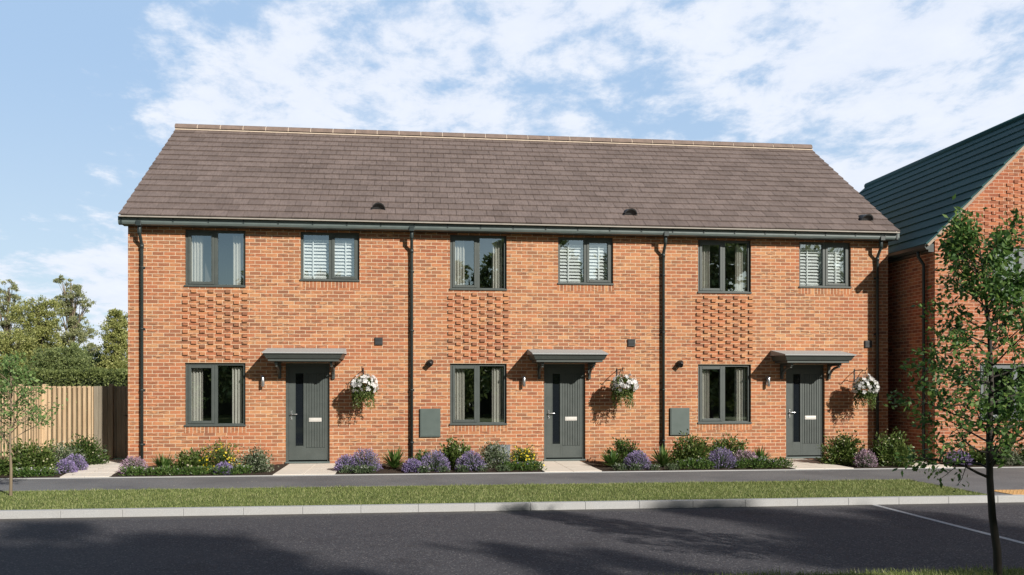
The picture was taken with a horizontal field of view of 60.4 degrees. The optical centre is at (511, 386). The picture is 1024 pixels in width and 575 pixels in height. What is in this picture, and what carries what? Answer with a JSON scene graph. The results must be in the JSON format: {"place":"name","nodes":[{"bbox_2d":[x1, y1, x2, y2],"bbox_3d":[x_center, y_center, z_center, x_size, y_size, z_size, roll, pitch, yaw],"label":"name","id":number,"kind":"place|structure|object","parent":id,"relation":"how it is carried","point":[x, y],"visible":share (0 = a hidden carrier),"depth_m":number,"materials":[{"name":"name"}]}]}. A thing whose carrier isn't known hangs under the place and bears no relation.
{"place":"outdoors","nodes":[
{"label":"outdoors","id":0,"kind":"place"},
{"bbox_2d":[1,426,126,459],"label":"garden ground","id":1,"kind":"structure","parent":0,"point":[66,438],"depth_m":30.82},
{"bbox_2d":[0,460,121,477],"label":"garden soil","id":2,"kind":"structure","parent":1,"relation":"on","point":[49,476],"depth_m":16.40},
{"bbox_2d":[0,456,8,474],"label":"evergreen shrub","id":3,"kind":"object","parent":2,"relation":"on","point":[3,463],"visible":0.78,"depth_m":16.67,"materials":[{"name":"green plant"}]},
{"bbox_2d":[0,384,41,460],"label":"timber fence","id":4,"kind":"object","parent":2,"relation":"on","point":[29,434],"visible":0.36,"depth_m":18.33,"materials":[{"name":"wood"}]},
{"bbox_2d":[13,466,37,476],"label":"bedding plant","id":5,"kind":"object","parent":2,"relation":"on","point":[23,472],"visible":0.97,"depth_m":16.33,"materials":[{"name":"green plant"}]},
{"bbox_2d":[0,438,65,475],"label":"flowering shrub","id":6,"kind":"object","parent":2,"relation":"on","point":[26,456],"visible":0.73,"depth_m":16.79,"materials":[{"name":"green plant"}]},
{"bbox_2d":[38,466,59,475],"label":"bedding plant","id":7,"kind":"object","parent":2,"relation":"on","point":[49,469],"visible":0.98,"depth_m":16.49,"materials":[{"name":"green plant"}]},
{"bbox_2d":[53,458,77,473],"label":"lavender plant","id":8,"kind":"object","parent":2,"relation":"on","point":[66,466],"visible":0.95,"depth_m":17.03,"materials":[{"name":"plant"}]},
{"bbox_2d":[46,439,87,466],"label":"variegated shrub","id":9,"kind":"object","parent":2,"relation":"on","point":[67,453],"visible":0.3,"depth_m":18.00,"materials":[{"name":"green plant"}]},
{"bbox_2d":[65,453,88,470],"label":"lavender plant","id":10,"kind":"object","parent":2,"relation":"on","point":[78,461],"visible":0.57,"depth_m":17.54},
{"bbox_2d":[64,433,110,464],"bbox_3d":[-9.186,1.382,18.902,1.025,0.747,0.837,0,0,-7],"label":"evergreen shrub","id":11,"kind":"object","parent":2,"relation":"on","point":[89,450],"visible":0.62,"depth_m":18.82,"materials":[{"name":"green plant"}]},
{"bbox_2d":[0,367,127,425],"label":"hedge","id":12,"kind":"object","parent":1,"relation":"on","point":[115,377],"visible":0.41,"depth_m":37.29,"materials":[{"name":"green plant"}]},
{"bbox_2d":[42,384,93,459],"bbox_3d":[-10.115,0.828,20.044,1.111,1.745,0.110,0,0,-7],"label":"timber fence","id":13,"kind":"object","parent":1,"relation":"on","point":[46,429],"visible":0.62,"depth_m":20.03,"materials":[{"name":"wood"}]},
{"bbox_2d":[60,460,123,477],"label":"side path paving","id":14,"kind":"structure","parent":1,"relation":"on","point":[110,468],"depth_m":17.49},
{"bbox_2d":[94,384,127,459],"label":"garden gate","id":15,"kind":"structure","parent":1,"relation":"on","point":[111,416],"depth_m":20.14,"materials":[{"name":"brown wood"}]},
{"bbox_2d":[110,464,287,476],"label":"garden soil","id":16,"kind":"structure","parent":1,"relation":"on","point":[277,469],"depth_m":16.86,"materials":[{"name":"soil"}]},
{"bbox_2d":[117,465,140,475],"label":"bedding plant","id":17,"kind":"object","parent":16,"relation":"on","point":[128,471],"visible":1,"depth_m":16.58,"materials":[{"name":"green plant"}]},
{"bbox_2d":[117,455,148,473],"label":"pink flower plant","id":18,"kind":"object","parent":16,"relation":"on","point":[130,461],"visible":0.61,"depth_m":16.98,"materials":[{"name":"plant"}]},
{"bbox_2d":[140,467,154,475],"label":"bedding plant","id":19,"kind":"object","parent":16,"relation":"on","point":[150,470],"visible":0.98,"depth_m":16.63,"materials":[{"name":"green plant"}]},
{"bbox_2d":[148,451,175,469],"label":"strap leaf plant","id":20,"kind":"object","parent":16,"relation":"on","point":[162,461],"visible":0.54,"depth_m":17.17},
{"bbox_2d":[155,465,177,475],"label":"bedding plant","id":21,"kind":"object","parent":16,"relation":"on","point":[167,470],"visible":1,"depth_m":16.66,"materials":[{"name":"green plant"}]},
{"bbox_2d":[171,447,213,471],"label":"flowering shrub","id":22,"kind":"object","parent":16,"relation":"on","point":[191,460],"visible":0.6,"depth_m":17.40,"materials":[{"name":"green plant"}]},
{"bbox_2d":[187,466,203,475],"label":"bedding plant","id":23,"kind":"object","parent":16,"relation":"on","point":[194,471],"visible":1,"depth_m":16.72,"materials":[{"name":"green plant"}]},
{"bbox_2d":[197,465,212,474],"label":"bedding plant","id":24,"kind":"object","parent":16,"relation":"on","point":[204,468],"visible":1,"depth_m":16.80,"materials":[{"name":"green plant"}]},
{"bbox_2d":[198,436,243,472],"bbox_3d":[-5.810,1.360,17.449,0.906,0.765,0.935,0,0,-44],"label":"yellow flower shrub","id":25,"kind":"object","parent":16,"relation":"on","point":[219,453],"visible":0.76,"depth_m":17.40,"materials":[{"name":"green plant"}]},
{"bbox_2d":[214,465,227,474],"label":"bedding plant","id":26,"kind":"object","parent":16,"relation":"on","point":[223,468],"visible":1,"depth_m":16.75,"materials":[{"name":"green plant"}]},
{"bbox_2d":[212,461,232,474],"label":"lavender plant","id":27,"kind":"object","parent":16,"relation":"on","point":[220,464],"visible":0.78,"depth_m":16.86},
{"bbox_2d":[232,464,253,473],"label":"bedding plant","id":28,"kind":"object","parent":16,"relation":"on","point":[245,469],"visible":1,"depth_m":16.91,"materials":[{"name":"green plant"}]},
{"bbox_2d":[229,443,278,472],"bbox_3d":[-5.129,1.429,17.404,0.976,0.624,0.813,0,0,-7],"label":"variegated shrub","id":29,"kind":"object","parent":16,"relation":"on","point":[259,459],"visible":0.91,"depth_m":17.29,"materials":[{"name":"green plant"}]},
{"bbox_2d":[273,463,337,474],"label":"doorstep paving","id":30,"kind":"structure","parent":1,"relation":"on","point":[310,469],"depth_m":17.70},
{"bbox_2d":[336,463,542,473],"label":"garden soil","id":31,"kind":"structure","parent":1,"relation":"on","point":[386,469],"depth_m":17.38,"materials":[{"name":"soil"}]},
{"bbox_2d":[333,454,357,471],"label":"lavender plant","id":32,"kind":"object","parent":31,"relation":"on","point":[341,462],"visible":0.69,"depth_m":17.40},
{"bbox_2d":[339,464,356,472],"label":"bedding plant","id":33,"kind":"object","parent":31,"relation":"on","point":[348,468],"visible":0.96,"depth_m":17.11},
{"bbox_2d":[351,465,365,473],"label":"bedding plant","id":34,"kind":"object","parent":31,"relation":"on","point":[358,469],"visible":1,"depth_m":17.02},
{"bbox_2d":[348,448,382,470],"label":"lavender plant","id":35,"kind":"object","parent":31,"relation":"on","point":[366,456],"visible":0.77,"depth_m":17.43,"materials":[{"name":"plant"}]},
{"bbox_2d":[362,465,376,472],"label":"bedding plant","id":36,"kind":"object","parent":31,"relation":"on","point":[368,469],"visible":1,"depth_m":17.09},
{"bbox_2d":[379,447,406,468],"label":"strap leaf plant","id":37,"kind":"object","parent":31,"relation":"on","point":[395,462],"visible":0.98,"depth_m":17.93,"materials":[{"name":"plant"}]},
{"bbox_2d":[401,458,421,472],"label":"lavender plant","id":38,"kind":"object","parent":31,"relation":"on","point":[410,465],"visible":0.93,"depth_m":17.26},
{"bbox_2d":[408,449,432,463],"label":"evergreen shrub","id":39,"kind":"object","parent":31,"relation":"on","point":[418,456],"visible":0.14,"depth_m":18.27,"materials":[{"name":"green plant"}]},
{"bbox_2d":[416,465,430,472],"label":"bedding plant","id":40,"kind":"object","parent":31,"relation":"on","point":[422,470],"visible":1,"depth_m":17.18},
{"bbox_2d":[419,450,450,471],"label":"lavender plant","id":41,"kind":"object","parent":31,"relation":"on","point":[438,460],"visible":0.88,"depth_m":17.37,"materials":[{"name":"plant"}]},
{"bbox_2d":[433,435,470,468],"bbox_3d":[-1.212,1.368,18.147,0.872,0.752,0.841,0,0,-7],"label":"flowering shrub","id":42,"kind":"object","parent":31,"relation":"on","point":[452,452],"visible":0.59,"depth_m":18.03,"materials":[{"name":"green plant"}]},
{"bbox_2d":[454,464,468,471],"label":"bedding plant","id":43,"kind":"object","parent":31,"relation":"on","point":[462,468],"visible":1,"depth_m":17.24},
{"bbox_2d":[454,450,486,470],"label":"lavender plant","id":44,"kind":"object","parent":31,"relation":"on","point":[474,461],"visible":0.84,"depth_m":17.46,"materials":[{"name":"plant"}]},
{"bbox_2d":[475,438,512,468],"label":"variegated shrub","id":45,"kind":"object","parent":31,"relation":"on","point":[492,454],"visible":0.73,"depth_m":18.08,"materials":[{"name":"green plant"}]},
{"bbox_2d":[506,444,544,466],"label":"yellow flower shrub","id":46,"kind":"object","parent":31,"relation":"on","point":[520,456],"visible":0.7,"depth_m":18.22,"materials":[{"name":"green plant"}]},
{"bbox_2d":[538,461,600,471],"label":"doorstep paving","id":47,"kind":"structure","parent":1,"relation":"on","point":[565,466],"depth_m":18.14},
{"bbox_2d":[583,461,789,470],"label":"garden soil","id":48,"kind":"structure","parent":1,"relation":"on","point":[606,467],"depth_m":18.03,"materials":[{"name":"soil"}]},
{"bbox_2d":[597,449,625,466],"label":"strap leaf plant","id":49,"kind":"object","parent":48,"relation":"on","point":[612,459],"visible":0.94,"depth_m":18.24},
{"bbox_2d":[611,462,628,470],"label":"bedding plant","id":50,"kind":"object","parent":48,"relation":"on","point":[621,466],"visible":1,"depth_m":17.55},
{"bbox_2d":[605,435,643,462],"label":"evergreen shrub","id":51,"kind":"object","parent":48,"relation":"on","point":[622,449],"visible":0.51,"depth_m":18.85,"materials":[{"name":"green plant"}]},
{"bbox_2d":[628,463,643,469],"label":"bedding plant","id":52,"kind":"object","parent":48,"relation":"on","point":[635,466],"visible":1,"depth_m":17.66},
{"bbox_2d":[623,450,651,469],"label":"lavender plant","id":53,"kind":"object","parent":48,"relation":"on","point":[633,457],"visible":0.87,"depth_m":17.86,"materials":[{"name":"plant"}]},
{"bbox_2d":[648,443,682,465],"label":"strap leaf plant","id":54,"kind":"object","parent":48,"relation":"on","point":[662,458],"visible":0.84,"depth_m":18.38,"materials":[{"name":"plant"}]},
{"bbox_2d":[665,462,678,469],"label":"bedding plant","id":55,"kind":"object","parent":48,"relation":"on","point":[671,465],"visible":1,"depth_m":17.71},
{"bbox_2d":[681,458,698,469],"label":"bedding plant","id":56,"kind":"object","parent":48,"relation":"on","point":[688,463],"visible":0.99,"depth_m":17.82,"materials":[{"name":"green plant"}]},
{"bbox_2d":[666,429,715,465],"bbox_3d":[3.820,1.328,18.759,1.238,0.870,1.047,0,0,-7],"label":"flowering shrub","id":57,"kind":"object","parent":48,"relation":"on","point":[689,447],"visible":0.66,"depth_m":18.65,"materials":[{"name":"green plant"}]},
{"bbox_2d":[693,458,711,469],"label":"bedding plant","id":58,"kind":"object","parent":48,"relation":"on","point":[700,463],"visible":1,"depth_m":17.84,"materials":[{"name":"green plant"}]},
{"bbox_2d":[708,447,737,468],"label":"lavender plant","id":59,"kind":"object","parent":48,"relation":"on","point":[721,460],"visible":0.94,"depth_m":18.05,"materials":[{"name":"plant"}]},
{"bbox_2d":[706,433,750,460],"bbox_3d":[4.714,1.368,19.210,1.067,0.744,1.008,0,0,-7],"label":"flowering shrub","id":60,"kind":"object","parent":48,"relation":"on","point":[730,446],"visible":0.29,"depth_m":19.09,"materials":[{"name":"green plant"}]},
{"bbox_2d":[732,449,757,466],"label":"pink flower plant","id":61,"kind":"object","parent":48,"relation":"on","point":[746,455],"visible":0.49,"depth_m":18.35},
{"bbox_2d":[749,457,767,468],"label":"bedding plant","id":62,"kind":"object","parent":48,"relation":"on","point":[755,464],"visible":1,"depth_m":18.01,"materials":[{"name":"green plant"}]},
{"bbox_2d":[751,445,770,460],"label":"strap leaf plant","id":63,"kind":"object","parent":48,"relation":"on","point":[758,453],"visible":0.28,"depth_m":18.84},
{"bbox_2d":[773,459,852,468],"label":"doorstep paving","id":64,"kind":"structure","parent":1,"relation":"on","point":[804,464],"depth_m":18.59,"materials":[{"name":"concrete"}]},
{"bbox_2d":[808,459,912,467],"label":"garden soil","id":65,"kind":"structure","parent":1,"relation":"on","point":[855,466],"depth_m":18.48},
{"bbox_2d":[816,429,864,465],"bbox_3d":[7.187,1.340,19.078,1.273,0.834,1.015,0,0,-7],"label":"flowering shrub","id":66,"kind":"object","parent":65,"relation":"on","point":[845,450],"visible":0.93,"depth_m":18.93,"materials":[{"name":"green plant"}]},
{"bbox_2d":[853,448,877,466],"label":"pink flower plant","id":67,"kind":"object","parent":65,"relation":"on","point":[868,460],"visible":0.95,"depth_m":18.34,"materials":[{"name":"plant"}]},
{"bbox_2d":[864,426,922,466],"bbox_3d":[8.111,1.307,18.773,1.313,0.918,1.141,0,0,-7],"label":"flowering shrub","id":68,"kind":"object","parent":65,"relation":"on","point":[889,447],"visible":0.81,"depth_m":18.62,"materials":[{"name":"green plant"}]},
{"bbox_2d":[909,460,949,467],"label":"side path paving","id":69,"kind":"structure","parent":1,"relation":"on","point":[930,466],"depth_m":18.59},
{"bbox_2d":[943,463,1023,466],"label":"garden soil","id":70,"kind":"structure","parent":1,"relation":"on","point":[1012,465],"depth_m":18.63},
{"bbox_2d":[941,450,974,465],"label":"lavender plant","id":71,"kind":"object","parent":70,"relation":"on","point":[961,458],"visible":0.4,"depth_m":18.73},
{"bbox_2d":[966,446,1000,464],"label":"evergreen shrub","id":72,"kind":"object","parent":70,"relation":"on","point":[980,457],"visible":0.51,"depth_m":18.79,"materials":[{"name":"green plant"}]},
{"bbox_2d":[993,443,1023,465],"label":"variegated shrub","id":73,"kind":"object","parent":70,"relation":"on","point":[1014,458],"visible":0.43,"depth_m":18.81,"materials":[{"name":"green plant"}]},
{"bbox_2d":[0,477,985,509],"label":"verge turf","id":74,"kind":"structure","parent":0,"point":[407,491],"depth_m":13.90,"materials":[{"name":"plant"}]},
{"bbox_2d":[0,350,67,495],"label":"sapling","id":75,"kind":"object","parent":74,"relation":"on","point":[6,363],"visible":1,"depth_m":13.71,"materials":[{"name":"green plant"}]},
{"bbox_2d":[118,123,899,465],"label":"terraced house","id":76,"kind":"structure","parent":0,"point":[474,291],"depth_m":19.84,"materials":[{"name":"brick"}]},
{"bbox_2d":[184,363,245,426],"bbox_3d":[-6.378,0.183,18.964,1.280,1.363,0.265,0,0,-7],"label":"window","id":77,"kind":"structure","parent":76,"relation":"in","point":[194,371],"depth_m":18.98,"materials":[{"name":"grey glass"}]},
{"bbox_2d":[184,230,245,286],"bbox_3d":[-6.378,-2.739,18.965,1.280,1.228,0.266,0,0,-7],"label":"window","id":78,"kind":"structure","parent":76,"relation":"in","point":[194,238],"depth_m":18.98,"materials":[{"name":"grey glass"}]},
{"bbox_2d":[285,363,329,462],"bbox_3d":[-4.443,0.587,19.141,0.960,2.168,0.170,0,0,-7],"label":"front door","id":79,"kind":"structure","parent":76,"relation":"in","point":[307,384],"depth_m":19.16,"materials":[{"name":"grey"}]},
{"bbox_2d":[300,232,359,281],"bbox_3d":[-3.972,-2.817,19.220,1.280,1.073,0.218,0,0,-7],"label":"window","id":80,"kind":"structure","parent":76,"relation":"in","point":[328,276],"depth_m":19.25,"materials":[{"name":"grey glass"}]},
{"bbox_2d":[348,370,378,409],"bbox_3d":[-3.165,0.082,18.738,0.666,0.886,0.650,0,0,-7],"label":"hanging basket","id":81,"kind":"object","parent":76,"relation":"hanging from","point":[358,387],"visible":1,"depth_m":18.62,"materials":[{"name":"white metal"}]},
{"bbox_2d":[449,364,506,424],"bbox_3d":[-0.758,0.183,19.616,1.280,1.363,0.265,0,0,-7],"label":"window","id":82,"kind":"structure","parent":76,"relation":"in","point":[457,371],"depth_m":19.64,"materials":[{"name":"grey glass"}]},
{"bbox_2d":[449,235,506,290],"bbox_3d":[-0.758,-2.739,19.616,1.280,1.228,0.266,0,0,-7],"label":"window","id":83,"kind":"structure","parent":76,"relation":"in","point":[457,242],"depth_m":19.64,"materials":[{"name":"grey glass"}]},
{"bbox_2d":[544,364,585,460],"bbox_3d":[1.177,0.587,19.792,0.960,2.168,0.170,0,0,-7],"label":"front door","id":84,"kind":"structure","parent":76,"relation":"in","point":[564,384],"depth_m":19.82,"materials":[{"name":"grey wood"}]},
{"bbox_2d":[558,237,613,284],"bbox_3d":[1.648,-2.817,19.871,1.280,1.073,0.218,0,0,-7],"label":"window","id":85,"kind":"structure","parent":76,"relation":"in","point":[607,280],"depth_m":19.91,"materials":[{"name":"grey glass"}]},
{"bbox_2d":[609,371,638,408],"bbox_3d":[2.489,0.066,19.392,0.698,0.894,0.614,0,0,-7],"label":"hanging basket","id":86,"kind":"object","parent":76,"relation":"hanging from","point":[628,387],"visible":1,"depth_m":19.27,"materials":[{"name":"white metal"}]},
{"bbox_2d":[697,364,751,423],"bbox_3d":[4.862,0.183,20.267,1.280,1.363,0.265,0,0,-7],"label":"window","id":87,"kind":"structure","parent":76,"relation":"in","point":[703,369],"depth_m":20.29,"materials":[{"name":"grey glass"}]},
{"bbox_2d":[697,240,751,293],"bbox_3d":[4.862,-2.739,20.267,1.280,1.228,0.265,0,0,-7],"label":"window","id":88,"kind":"structure","parent":76,"relation":"in","point":[703,245],"depth_m":20.29,"materials":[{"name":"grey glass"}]},
{"bbox_2d":[786,365,822,457],"bbox_3d":[6.797,0.587,20.444,0.960,2.168,0.170,0,0,-7],"label":"front door","id":89,"kind":"structure","parent":76,"relation":"in","point":[804,383],"depth_m":20.47,"materials":[{"name":"grey wood"}]},
{"bbox_2d":[799,242,851,287],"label":"window","id":90,"kind":"structure","parent":76,"relation":"in","point":[824,260],"depth_m":20.56,"materials":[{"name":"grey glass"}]},
{"bbox_2d":[851,372,879,409],"bbox_3d":[8.054,0.114,20.036,0.639,0.889,0.622,0,0,-7],"label":"hanging basket","id":91,"kind":"object","parent":76,"relation":"hanging from","point":[868,392],"visible":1,"depth_m":19.91,"materials":[{"name":"white metal"}]},
{"bbox_2d":[0,502,1023,574],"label":"road","id":92,"kind":"structure","parent":0,"point":[736,540],"depth_m":10.13,"materials":[{"name":"asphalt"}]},
{"bbox_2d":[874,505,1023,543],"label":"road line","id":93,"kind":"object","parent":92,"relation":"on","point":[1017,541],"visible":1,"depth_m":11.42,"materials":[{"name":"paint"}]},
{"bbox_2d":[995,494,1023,502],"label":"dropped kerb","id":94,"kind":"structure","parent":92,"relation":"on","point":[1010,498],"depth_m":13.62,"materials":[{"name":"concrete"}]},
{"bbox_2d":[0,468,1023,490],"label":"footpath","id":95,"kind":"structure","parent":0,"point":[355,480],"depth_m":16.05,"materials":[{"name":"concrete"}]},
{"bbox_2d":[0,0,1023,358],"label":"sky","id":96,"kind":"structure","parent":0,"point":[92,92],"materials":[{"name":"blue"}]},
{"bbox_2d":[614,563,1023,574],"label":"verge turf","id":97,"kind":"structure","parent":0,"point":[1004,571],"depth_m":8.07,"materials":[{"name":"plant"}]},
{"bbox_2d":[878,194,1023,574],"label":"street tree","id":98,"kind":"object","parent":97,"relation":"on","point":[955,250],"visible":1,"depth_m":7.82,"materials":[{"name":"green plant"}]},
{"bbox_2d":[859,113,1023,462],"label":"neighbour house","id":99,"kind":"structure","parent":0,"point":[913,202],"depth_m":20.21,"materials":[{"name":"brick"}]},
{"bbox_2d":[980,364,1021,420],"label":"window","id":100,"kind":"structure","parent":99,"relation":"in","point":[1004,366],"depth_m":19.62,"materials":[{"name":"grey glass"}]},
{"bbox_2d":[992,247,1023,300],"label":"window","id":101,"kind":"structure","parent":99,"relation":"in","point":[1021,260],"depth_m":19.67,"materials":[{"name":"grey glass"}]},
{"bbox_2d":[910,478,1023,494],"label":"side footpath","id":102,"kind":"structure","parent":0,"point":[978,485],"depth_m":15.40,"materials":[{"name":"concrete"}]},
{"bbox_2d":[994,489,1023,494],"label":"tactile paving","id":103,"kind":"structure","parent":102,"relation":"on","point":[1015,492],"depth_m":14.16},
{"label":"ground","id":104,"kind":"structure","parent":0,"visible":0},
{"bbox_2d":[0,279,29,354],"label":"pine tree","id":105,"kind":"object","parent":104,"relation":"on","point":[6,322],"visible":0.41,"depth_m":55.90,"materials":[{"name":"green plant"}]},
{"bbox_2d":[0,326,42,375],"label":"broadleaf tree","id":106,"kind":"object","parent":104,"relation":"on","point":[6,342],"visible":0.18,"depth_m":48.50,"materials":[{"name":"green plant"}]},
{"bbox_2d":[1,295,70,365],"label":"broadleaf tree","id":107,"kind":"object","parent":104,"relation":"on","point":[38,311],"visible":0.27,"depth_m":50.39,"materials":[{"name":"green plant"}]},
{"bbox_2d":[20,341,98,377],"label":"broadleaf tree","id":108,"kind":"object","parent":104,"relation":"on","point":[56,359],"visible":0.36,"depth_m":47.51,"materials":[{"name":"green plant"}]},
{"bbox_2d":[51,274,102,354],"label":"pine tree","id":109,"kind":"object","parent":104,"relation":"on","point":[73,326],"visible":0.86,"depth_m":53.37,"materials":[{"name":"green plant"}]},
{"bbox_2d":[64,342,106,367],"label":"broadleaf tree","id":110,"kind":"object","parent":104,"relation":"on","point":[96,354],"visible":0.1,"depth_m":49.88,"materials":[{"name":"green plant"}]},
{"bbox_2d":[92,307,127,377],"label":"conifer tree","id":111,"kind":"object","parent":104,"relation":"on","point":[115,351],"visible":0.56,"depth_m":47.88,"materials":[{"name":"green plant"}]},
{"bbox_2d":[0,495,996,518],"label":"kerb","id":112,"kind":"structure","parent":104,"relation":"on","point":[269,510],"depth_m":12.68,"materials":[{"name":"concrete"}]},
{"bbox_2d":[0,467,1023,478],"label":"path edging","id":113,"kind":"object","parent":104,"relation":"on","point":[486,473],"depth_m":17.09,"materials":[{"name":"concrete"}]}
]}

